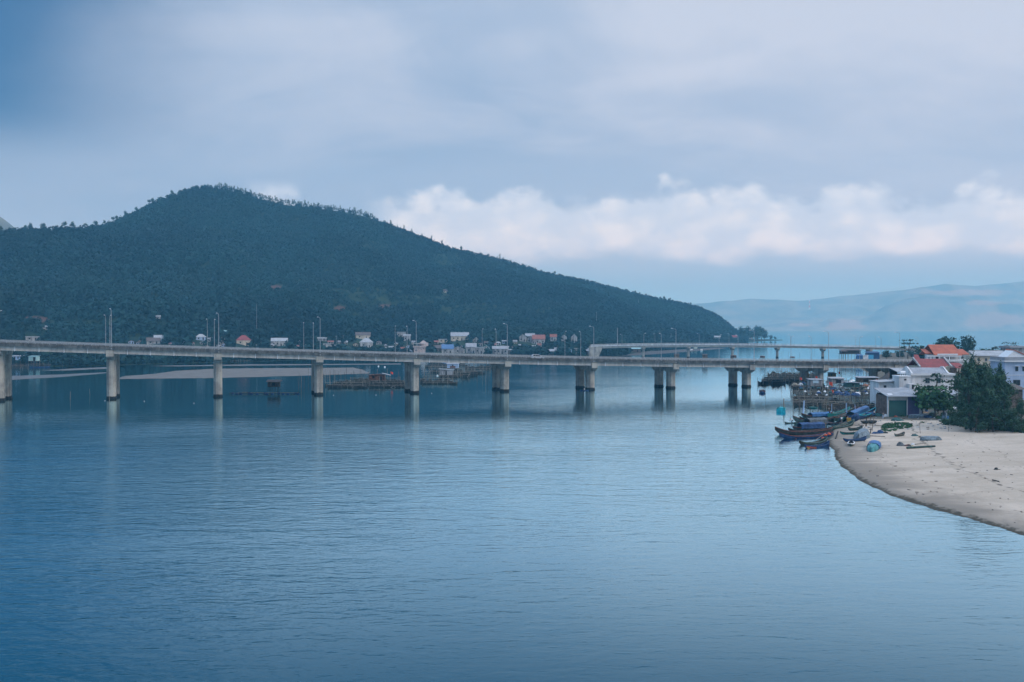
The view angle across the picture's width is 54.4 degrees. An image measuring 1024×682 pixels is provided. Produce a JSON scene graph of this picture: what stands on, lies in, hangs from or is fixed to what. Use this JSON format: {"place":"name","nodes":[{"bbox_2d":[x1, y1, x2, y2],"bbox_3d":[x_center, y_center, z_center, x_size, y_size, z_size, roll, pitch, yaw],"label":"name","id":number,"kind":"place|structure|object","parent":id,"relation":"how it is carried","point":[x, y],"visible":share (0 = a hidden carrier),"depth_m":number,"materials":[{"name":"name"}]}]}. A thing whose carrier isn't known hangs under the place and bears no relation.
{"place":"outdoors","nodes":[
{"label":"outdoors","id":0,"kind":"place"},
{"bbox_2d":[0,217,13,229],"bbox_3d":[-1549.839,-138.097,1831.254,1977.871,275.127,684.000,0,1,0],"label":"mountain","id":1,"kind":"structure","parent":0,"point":[4,224],"depth_m":1932.78,"materials":[{"name":"blue"}]},
{"bbox_2d":[3,188,774,366],"bbox_3d":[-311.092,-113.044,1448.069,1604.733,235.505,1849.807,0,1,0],"label":"hill","id":2,"kind":"structure","parent":0,"point":[352,296],"depth_m":1091.50,"materials":[{"name":"plant"}]},
{"bbox_2d":[146,337,160,344],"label":"house","id":3,"kind":"structure","parent":2,"relation":"on","point":[151,340],"depth_m":779.16,"materials":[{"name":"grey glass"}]},
{"bbox_2d":[236,335,250,345],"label":"house","id":4,"kind":"structure","parent":2,"relation":"on","point":[243,339],"depth_m":798.60,"materials":[{"name":"red paint"}]},
{"bbox_2d":[271,338,287,345],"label":"house","id":5,"kind":"structure","parent":2,"relation":"on","point":[278,341],"depth_m":825.50,"materials":[{"name":"paint"}]},
{"bbox_2d":[355,332,370,338],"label":"house","id":6,"kind":"structure","parent":2,"relation":"on","point":[361,335],"depth_m":925.23,"materials":[{"name":"beige paint"}]},
{"bbox_2d":[360,338,372,346],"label":"house","id":7,"kind":"structure","parent":2,"relation":"on","point":[367,342],"depth_m":875.39,"materials":[{"name":"paint"}]},
{"bbox_2d":[0,184,748,365],"bbox_3d":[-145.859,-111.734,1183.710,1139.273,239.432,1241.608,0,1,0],"label":"hill forest","id":8,"kind":"object","parent":2,"relation":"on","point":[109,250],"visible":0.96,"depth_m":1124.96,"materials":[{"name":"green plant"}]},
{"bbox_2d":[413,340,427,352],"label":"house","id":9,"kind":"structure","parent":2,"relation":"on","point":[423,343],"depth_m":821.58,"materials":[{"name":"white paint"}]},
{"bbox_2d":[441,344,453,352],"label":"house","id":10,"kind":"structure","parent":2,"relation":"on","point":[447,348],"depth_m":824.88,"materials":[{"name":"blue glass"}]},
{"bbox_2d":[453,347,464,352],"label":"house","id":11,"kind":"structure","parent":2,"relation":"on","point":[458,350],"depth_m":827.47,"materials":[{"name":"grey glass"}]},
{"bbox_2d":[451,332,468,340],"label":"house","id":12,"kind":"structure","parent":2,"relation":"on","point":[459,336],"depth_m":944.02,"materials":[{"name":"beige paint"}]},
{"bbox_2d":[466,343,476,352],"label":"house","id":13,"kind":"structure","parent":2,"relation":"on","point":[470,347],"depth_m":831.45,"materials":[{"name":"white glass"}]},
{"bbox_2d":[475,347,483,353],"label":"house","id":14,"kind":"structure","parent":2,"relation":"on","point":[479,350],"depth_m":822.61,"materials":[{"name":"paint"}]},
{"bbox_2d":[492,346,508,353],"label":"house","id":15,"kind":"structure","parent":2,"relation":"on","point":[499,349],"depth_m":812.98,"materials":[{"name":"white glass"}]},
{"bbox_2d":[532,335,544,342],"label":"house","id":16,"kind":"structure","parent":2,"relation":"on","point":[539,338],"depth_m":935.99,"materials":[{"name":"ceramic"}]},
{"bbox_2d":[744,326,752,338],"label":"headland tree","id":17,"kind":"object","parent":2,"relation":"on","point":[748,332],"visible":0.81,"depth_m":1631.02,"materials":[{"name":"green plant"}]},
{"bbox_2d":[0,331,1023,681],"bbox_3d":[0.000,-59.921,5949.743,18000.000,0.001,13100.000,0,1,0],"label":"lagoon water","id":18,"kind":"structure","parent":0,"point":[542,523],"depth_m":108.33,"materials":[{"name":"liquid"}]},
{"bbox_2d":[28,356,39,364],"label":"stilt hut","id":19,"kind":"object","parent":18,"relation":"in","point":[34,358],"visible":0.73,"depth_m":575.34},
{"bbox_2d":[12,372,106,379],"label":"sandbar","id":20,"kind":"structure","parent":18,"relation":"in","point":[36,376],"depth_m":462.57,"materials":[{"name":"sand"}]},
{"bbox_2d":[50,367,106,370],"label":"sandbar","id":21,"kind":"structure","parent":18,"relation":"in","point":[80,369],"depth_m":539.44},
{"bbox_2d":[120,367,369,378],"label":"sandbar","id":22,"kind":"structure","parent":18,"relation":"in","point":[240,372],"depth_m":492.49,"materials":[{"name":"sand"}]},
{"bbox_2d":[231,392,299,393],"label":"fishing raft","id":23,"kind":"object","parent":18,"relation":"on","point":[266,392],"visible":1,"depth_m":344.93,"materials":[{"name":"brown wood"}]},
{"bbox_2d":[266,380,282,391],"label":"raft hut","id":24,"kind":"object","parent":18,"relation":"in","point":[273,383],"visible":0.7,"depth_m":351.10,"materials":[{"name":"grey"}]},
{"bbox_2d":[169,363,399,365],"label":"sandbar","id":25,"kind":"structure","parent":18,"relation":"in","point":[280,364],"depth_m":611.08,"materials":[{"name":"sand"}]},
{"bbox_2d":[328,384,367,387],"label":"fish rack","id":26,"kind":"object","parent":18,"relation":"in","point":[340,386],"visible":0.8,"depth_m":378.04,"materials":[{"name":"brown wood"}]},
{"bbox_2d":[333,380,370,384],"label":"fish rack","id":27,"kind":"object","parent":18,"relation":"in","point":[352,382],"visible":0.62,"depth_m":399.06,"materials":[{"name":"brown wood"}]},
{"bbox_2d":[369,373,386,380],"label":"stilt hut","id":28,"kind":"object","parent":18,"relation":"in","point":[378,377],"visible":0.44,"depth_m":412.37,"materials":[{"name":"wood"}]},
{"bbox_2d":[369,384,404,387],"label":"fish rack","id":29,"kind":"object","parent":18,"relation":"in","point":[383,385],"visible":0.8,"depth_m":379.35,"materials":[{"name":"brown wood"}]},
{"bbox_2d":[373,380,403,383],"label":"fish rack","id":30,"kind":"object","parent":18,"relation":"in","point":[384,382],"visible":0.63,"depth_m":401.12,"materials":[{"name":"brown wood"}]},
{"bbox_2d":[420,377,452,381],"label":"fish rack","id":31,"kind":"object","parent":18,"relation":"in","point":[430,380],"visible":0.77,"depth_m":414.70,"materials":[{"name":"brown wood"}]},
{"bbox_2d":[423,379,457,383],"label":"fish rack","id":32,"kind":"object","parent":18,"relation":"in","point":[440,383],"visible":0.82,"depth_m":401.93,"materials":[{"name":"brown wood"}]},
{"bbox_2d":[439,369,453,376],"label":"stilt hut","id":33,"kind":"object","parent":18,"relation":"in","point":[448,372],"visible":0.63,"depth_m":455.37,"materials":[{"name":"metal"}]},
{"bbox_2d":[0,340,910,400],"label":"road bridge","id":34,"kind":"structure","parent":18,"relation":"in","point":[819,369],"depth_m":345.16,"materials":[{"name":"concrete"}]},
{"bbox_2d":[440,372,470,376],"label":"fish rack","id":35,"kind":"object","parent":18,"relation":"in","point":[463,375],"visible":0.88,"depth_m":458.23,"materials":[{"name":"brown wood"}]},
{"bbox_2d":[455,370,477,375],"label":"fish rack","id":36,"kind":"object","parent":18,"relation":"in","point":[471,373],"visible":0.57,"depth_m":472.30,"materials":[{"name":"brown wood"}]},
{"bbox_2d":[465,364,491,368],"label":"fish rack","id":37,"kind":"object","parent":18,"relation":"in","point":[487,366],"visible":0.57,"depth_m":551.97,"materials":[{"name":"brown wood"}]},
{"bbox_2d":[623,348,724,355],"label":"sandbar","id":38,"kind":"structure","parent":18,"relation":"in","point":[665,351],"depth_m":937.00,"materials":[{"name":"sand"}]},
{"bbox_2d":[589,343,919,357],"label":"road bridge","id":39,"kind":"structure","parent":18,"relation":"in","point":[599,347],"depth_m":746.43,"materials":[{"name":"concrete"}]},
{"bbox_2d":[757,376,785,383],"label":"fish rack","id":40,"kind":"object","parent":18,"relation":"in","point":[775,381],"visible":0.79,"depth_m":400.22,"materials":[{"name":"brown wood"}]},
{"bbox_2d":[775,427,832,433],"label":"fishing boat","id":41,"kind":"object","parent":18,"relation":"on","point":[823,430],"visible":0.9,"depth_m":214.76,"materials":[{"name":"brown wood"}]},
{"bbox_2d":[779,431,833,438],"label":"fishing boat","id":42,"kind":"object","parent":18,"relation":"on","point":[784,436],"visible":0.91,"depth_m":205.84,"materials":[{"name":"blue paint"}]},
{"bbox_2d":[794,398,823,405],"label":"fish rack","id":43,"kind":"object","parent":18,"relation":"in","point":[820,403],"visible":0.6,"depth_m":290.24,"materials":[{"name":"brown wood"}]},
{"bbox_2d":[793,422,825,429],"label":"fishing boat","id":44,"kind":"object","parent":18,"relation":"on","point":[809,425],"visible":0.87,"depth_m":223.95,"materials":[{"name":"fabric"}]},
{"bbox_2d":[793,395,827,402],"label":"fish rack","id":45,"kind":"object","parent":18,"relation":"in","point":[817,398],"visible":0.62,"depth_m":303.53,"materials":[{"name":"brown wood"}]},
{"bbox_2d":[792,383,828,389],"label":"fish rack","id":46,"kind":"object","parent":18,"relation":"in","point":[796,388],"visible":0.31,"depth_m":362.55,"materials":[{"name":"brown wood"}]},
{"bbox_2d":[799,436,826,444],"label":"fishing boat","id":47,"kind":"object","parent":18,"relation":"on","point":[823,440],"visible":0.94,"depth_m":196.46,"materials":[{"name":"green wood"}]},
{"bbox_2d":[793,416,834,421],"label":"fishing boat","id":48,"kind":"object","parent":18,"relation":"on","point":[796,419],"visible":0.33,"depth_m":240.32,"materials":[{"name":"grey paint"}]},
{"bbox_2d":[806,378,822,390],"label":"stilt hut","id":49,"kind":"object","parent":18,"relation":"in","point":[810,383],"visible":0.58,"depth_m":352.40,"materials":[{"name":"white"}]},
{"bbox_2d":[803,417,827,423],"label":"fishing boat","id":50,"kind":"object","parent":18,"relation":"on","point":[822,419],"visible":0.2,"depth_m":235.24,"materials":[{"name":"grey wood"}]},
{"bbox_2d":[801,412,832,417],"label":"fishing boat","id":51,"kind":"object","parent":18,"relation":"on","point":[816,414],"visible":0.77,"depth_m":253.17,"materials":[{"name":"fabric"}]},
{"bbox_2d":[804,441,829,447],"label":"fishing boat","id":52,"kind":"object","parent":18,"relation":"on","point":[826,444],"visible":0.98,"depth_m":190.77,"materials":[{"name":"blue paint"}]},
{"bbox_2d":[822,401,847,407],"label":"fish rack","id":53,"kind":"object","parent":18,"relation":"in","point":[837,404],"visible":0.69,"depth_m":285.04,"materials":[{"name":"brown wood"}]},
{"bbox_2d":[826,377,844,388],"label":"stilt hut","id":54,"kind":"object","parent":18,"relation":"in","point":[836,380],"visible":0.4,"depth_m":356.35,"materials":[{"name":"metal"}]},
{"bbox_2d":[827,406,849,416],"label":"fishing boat","id":55,"kind":"object","parent":18,"relation":"on","point":[836,413],"visible":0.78,"depth_m":260.15,"materials":[{"name":"teal paint"}]},
{"bbox_2d":[826,402,852,408],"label":"fish rack","id":56,"kind":"object","parent":18,"relation":"in","point":[842,406],"visible":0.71,"depth_m":279.85,"materials":[{"name":"brown wood"}]},
{"bbox_2d":[833,406,855,420],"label":"fishing boat","id":57,"kind":"object","parent":18,"relation":"on","point":[836,418],"visible":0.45,"depth_m":248.46,"materials":[{"name":"green paint"}]},
{"bbox_2d":[839,349,860,360],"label":"stilt hut","id":58,"kind":"object","parent":18,"relation":"in","point":[853,351],"visible":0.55,"depth_m":660.39,"materials":[{"name":"grey"}]},
{"bbox_2d":[842,381,860,391],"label":"stilt hut","id":59,"kind":"object","parent":18,"relation":"in","point":[855,385],"visible":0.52,"depth_m":330.34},
{"bbox_2d":[854,376,878,391],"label":"stilt hut","id":60,"kind":"object","parent":18,"relation":"in","point":[863,379],"visible":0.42,"depth_m":340.34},
{"bbox_2d":[0,0,1023,303],"label":"sky","id":61,"kind":"structure","parent":0,"point":[688,151],"materials":[{"name":"blue"}]},
{"bbox_2d":[691,281,1023,327],"bbox_3d":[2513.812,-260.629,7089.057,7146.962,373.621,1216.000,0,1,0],"label":"mountain","id":62,"kind":"structure","parent":0,"point":[744,313],"depth_m":7138.60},
{"bbox_2d":[737,296,1023,330],"bbox_3d":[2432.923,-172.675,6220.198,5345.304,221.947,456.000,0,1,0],"label":"foothills","id":63,"kind":"structure","parent":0,"point":[930,313],"depth_m":6175.09,"materials":[{"name":"blue"}]},
{"bbox_2d":[827,350,1023,535],"bbox_3d":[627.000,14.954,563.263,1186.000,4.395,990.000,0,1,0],"label":"beach","id":64,"kind":"structure","parent":0,"point":[895,468],"depth_m":159.75,"materials":[{"name":"sand"}]},
{"bbox_2d":[828,419,854,429],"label":"fishing boat","id":65,"kind":"object","parent":64,"relation":"on","point":[848,424],"visible":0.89,"depth_m":225.92,"materials":[{"name":"green paint"}]},
{"bbox_2d":[843,436,866,441],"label":"fishing boat","id":66,"kind":"object","parent":64,"relation":"on","point":[864,438],"visible":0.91,"depth_m":196.55,"materials":[{"name":"blue paint"}]},
{"bbox_2d":[846,405,869,417],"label":"fishing boat","id":67,"kind":"object","parent":64,"relation":"on","point":[862,409],"visible":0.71,"depth_m":253.19,"materials":[{"name":"fabric"}]},
{"bbox_2d":[853,428,869,438],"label":"upturned boat","id":68,"kind":"object","parent":64,"relation":"on","point":[861,432],"visible":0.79,"depth_m":200.22,"materials":[{"name":"fabric"}]},
{"bbox_2d":[859,407,875,418],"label":"fishing boat","id":69,"kind":"object","parent":64,"relation":"on","point":[862,415],"visible":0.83,"depth_m":249.19,"materials":[{"name":"blue paint"}]},
{"bbox_2d":[865,351,879,358],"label":"tarpaulin shed","id":70,"kind":"structure","parent":64,"relation":"on","point":[876,354],"depth_m":615.19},
{"bbox_2d":[867,440,880,451],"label":"upturned boat","id":71,"kind":"object","parent":64,"relation":"on","point":[873,445],"visible":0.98,"depth_m":182.42,"materials":[{"name":"teal paint"}]},
{"bbox_2d":[869,379,893,406],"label":"house","id":72,"kind":"structure","parent":64,"relation":"on","point":[885,383],"depth_m":285.73,"materials":[{"name":"white paint"}]},
{"bbox_2d":[890,368,902,378],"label":"shelter","id":73,"kind":"object","parent":64,"relation":"on","point":[893,371],"visible":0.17,"depth_m":317.99,"materials":[{"name":"metal"}]},
{"bbox_2d":[874,388,920,416],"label":"garage","id":74,"kind":"structure","parent":64,"relation":"on","point":[891,402],"depth_m":250.56,"materials":[{"name":"white paint"}]},
{"bbox_2d":[892,375,914,390],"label":"annex","id":75,"kind":"object","parent":64,"relation":"on","point":[902,381],"visible":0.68,"depth_m":279.19,"materials":[{"name":"white paint"}]},
{"bbox_2d":[895,339,918,359],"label":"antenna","id":76,"kind":"object","parent":64,"relation":"on","point":[904,343],"visible":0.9,"depth_m":619.30,"materials":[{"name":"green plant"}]},
{"bbox_2d":[881,415,940,431],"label":"beach weeds","id":77,"kind":"object","parent":64,"relation":"on","point":[885,426],"visible":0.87,"depth_m":223.63,"materials":[{"name":"green plant"}]},
{"bbox_2d":[908,414,928,417],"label":"upturned boat","id":78,"kind":"object","parent":64,"relation":"on","point":[916,415],"visible":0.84,"depth_m":245.74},
{"bbox_2d":[913,345,924,358],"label":"tree","id":79,"kind":"object","parent":64,"relation":"on","point":[918,351],"visible":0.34,"depth_m":519.78,"materials":[{"name":"green plant"}]},
{"bbox_2d":[912,383,930,413],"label":"broadleaf tree","id":80,"kind":"object","parent":64,"relation":"on","point":[921,389],"visible":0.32,"depth_m":249.90,"materials":[{"name":"green plant"}]},
{"bbox_2d":[897,366,955,404],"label":"house","id":81,"kind":"structure","parent":64,"relation":"on","point":[918,375],"depth_m":285.20,"materials":[{"name":"white paint"}]},
{"bbox_2d":[907,357,952,371],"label":"house","id":82,"kind":"structure","parent":64,"relation":"on","point":[932,363],"depth_m":315.27,"materials":[{"name":"tile"}]},
{"bbox_2d":[920,436,941,440],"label":"upturned boat","id":83,"kind":"object","parent":64,"relation":"on","point":[928,438],"visible":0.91,"depth_m":195.11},
{"bbox_2d":[847,411,1021,522],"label":"beach litter","id":84,"kind":"object","parent":64,"relation":"on","point":[934,465],"visible":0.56,"depth_m":156.74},
{"bbox_2d":[917,384,955,416],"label":"broadleaf tree","id":85,"kind":"object","parent":64,"relation":"on","point":[933,399],"visible":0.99,"depth_m":242.61,"materials":[{"name":"green plant"}]},
{"bbox_2d":[922,373,957,413],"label":"almond tree","id":86,"kind":"object","parent":64,"relation":"on","point":[936,378],"visible":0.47,"depth_m":253.48,"materials":[{"name":"green plant"}]},
{"bbox_2d":[861,417,1020,429],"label":"plastic litter","id":87,"kind":"object","parent":64,"relation":"on","point":[910,423],"visible":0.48,"depth_m":227.98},
{"bbox_2d":[919,345,969,366],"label":"house","id":88,"kind":"structure","parent":64,"relation":"on","point":[951,353],"depth_m":347.36,"materials":[{"name":"tile"}]},
{"bbox_2d":[936,395,953,412],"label":"broadleaf tree","id":89,"kind":"object","parent":64,"relation":"on","point":[949,408],"visible":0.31,"depth_m":246.57,"materials":[{"name":"green plant"}]},
{"bbox_2d":[935,336,959,345],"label":"tree","id":90,"kind":"object","parent":64,"relation":"on","point":[951,340],"visible":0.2,"depth_m":558.63,"materials":[{"name":"green plant"}]},
{"bbox_2d":[949,363,963,392],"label":"annex","id":91,"kind":"object","parent":64,"relation":"on","point":[955,369],"visible":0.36,"depth_m":307.38,"materials":[{"name":"brick"}]},
{"bbox_2d":[948,392,966,423],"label":"casuarina","id":92,"kind":"object","parent":64,"relation":"on","point":[955,403],"visible":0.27,"depth_m":222.31,"materials":[{"name":"green plant"}]},
{"bbox_2d":[949,357,984,429],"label":"casuarina","id":93,"kind":"object","parent":64,"relation":"on","point":[965,368],"visible":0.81,"depth_m":213.49,"materials":[{"name":"green plant"}]},
{"bbox_2d":[963,335,976,350],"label":"tree","id":94,"kind":"object","parent":64,"relation":"on","point":[971,344],"visible":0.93,"depth_m":538.78,"materials":[{"name":"green plant"}]},
{"bbox_2d":[956,352,983,421],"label":"casuarina","id":95,"kind":"object","parent":64,"relation":"on","point":[973,361],"visible":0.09,"depth_m":222.14,"materials":[{"name":"green plant"}]},
{"bbox_2d":[950,369,993,429],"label":"casuarina","id":96,"kind":"object","parent":64,"relation":"on","point":[968,385],"visible":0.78,"depth_m":211.81,"materials":[{"name":"green plant"}]},
{"bbox_2d":[955,397,989,432],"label":"casuarina","id":97,"kind":"object","parent":64,"relation":"on","point":[975,411],"visible":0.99,"depth_m":208.95,"materials":[{"name":"green plant"}]},
{"bbox_2d":[956,357,1002,424],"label":"casuarina","id":98,"kind":"object","parent":64,"relation":"on","point":[982,370],"visible":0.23,"depth_m":217.53,"materials":[{"name":"green plant"}]},
{"bbox_2d":[939,411,1023,432],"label":"undergrowth","id":99,"kind":"object","parent":64,"relation":"on","point":[946,421],"visible":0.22,"depth_m":223.71,"materials":[{"name":"green plant"}]},
{"bbox_2d":[964,351,1003,365],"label":"hall","id":100,"kind":"structure","parent":64,"relation":"on","point":[984,356],"depth_m":372.74,"materials":[{"name":"beige paint"}]},
{"bbox_2d":[971,363,1008,429],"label":"casuarina","id":101,"kind":"object","parent":64,"relation":"on","point":[985,382],"visible":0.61,"depth_m":210.95,"materials":[{"name":"green plant"}]},
{"bbox_2d":[974,389,1015,431],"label":"casuarina","id":102,"kind":"object","parent":64,"relation":"on","point":[989,402],"visible":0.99,"depth_m":207.76,"materials":[{"name":"green plant"}]},
{"bbox_2d":[978,368,1016,426],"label":"casuarina","id":103,"kind":"object","parent":64,"relation":"on","point":[998,386],"visible":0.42,"depth_m":213.53,"materials":[{"name":"green plant"}]},
{"bbox_2d":[988,349,1023,399],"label":"house","id":104,"kind":"structure","parent":64,"relation":"on","point":[1012,362],"depth_m":296.18,"materials":[{"name":"white paint"}]},
{"bbox_2d":[991,360,1022,420],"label":"casuarina","id":105,"kind":"object","parent":64,"relation":"on","point":[1000,371],"visible":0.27,"depth_m":217.87,"materials":[{"name":"green plant"}]},
{"bbox_2d":[997,382,1019,427],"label":"casuarina","id":106,"kind":"object","parent":64,"relation":"on","point":[1004,395],"visible":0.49,"depth_m":211.16,"materials":[{"name":"green plant"}]},
{"bbox_2d":[999,384,1023,410],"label":"hut","id":107,"kind":"object","parent":64,"relation":"on","point":[1019,391],"visible":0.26,"depth_m":251.12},
{"bbox_2d":[999,408,1023,431],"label":"casuarina","id":108,"kind":"object","parent":64,"relation":"on","point":[1013,416],"visible":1,"depth_m":205.97,"materials":[{"name":"green plant"}]},
{"bbox_2d":[999,346,1023,353],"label":"house","id":109,"kind":"structure","parent":64,"relation":"on","point":[1017,348],"depth_m":405.09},
{"bbox_2d":[1015,399,1023,428],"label":"casuarina","id":110,"kind":"object","parent":64,"relation":"on","point":[1020,409],"visible":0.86,"depth_m":207.03,"materials":[{"name":"green plant"}]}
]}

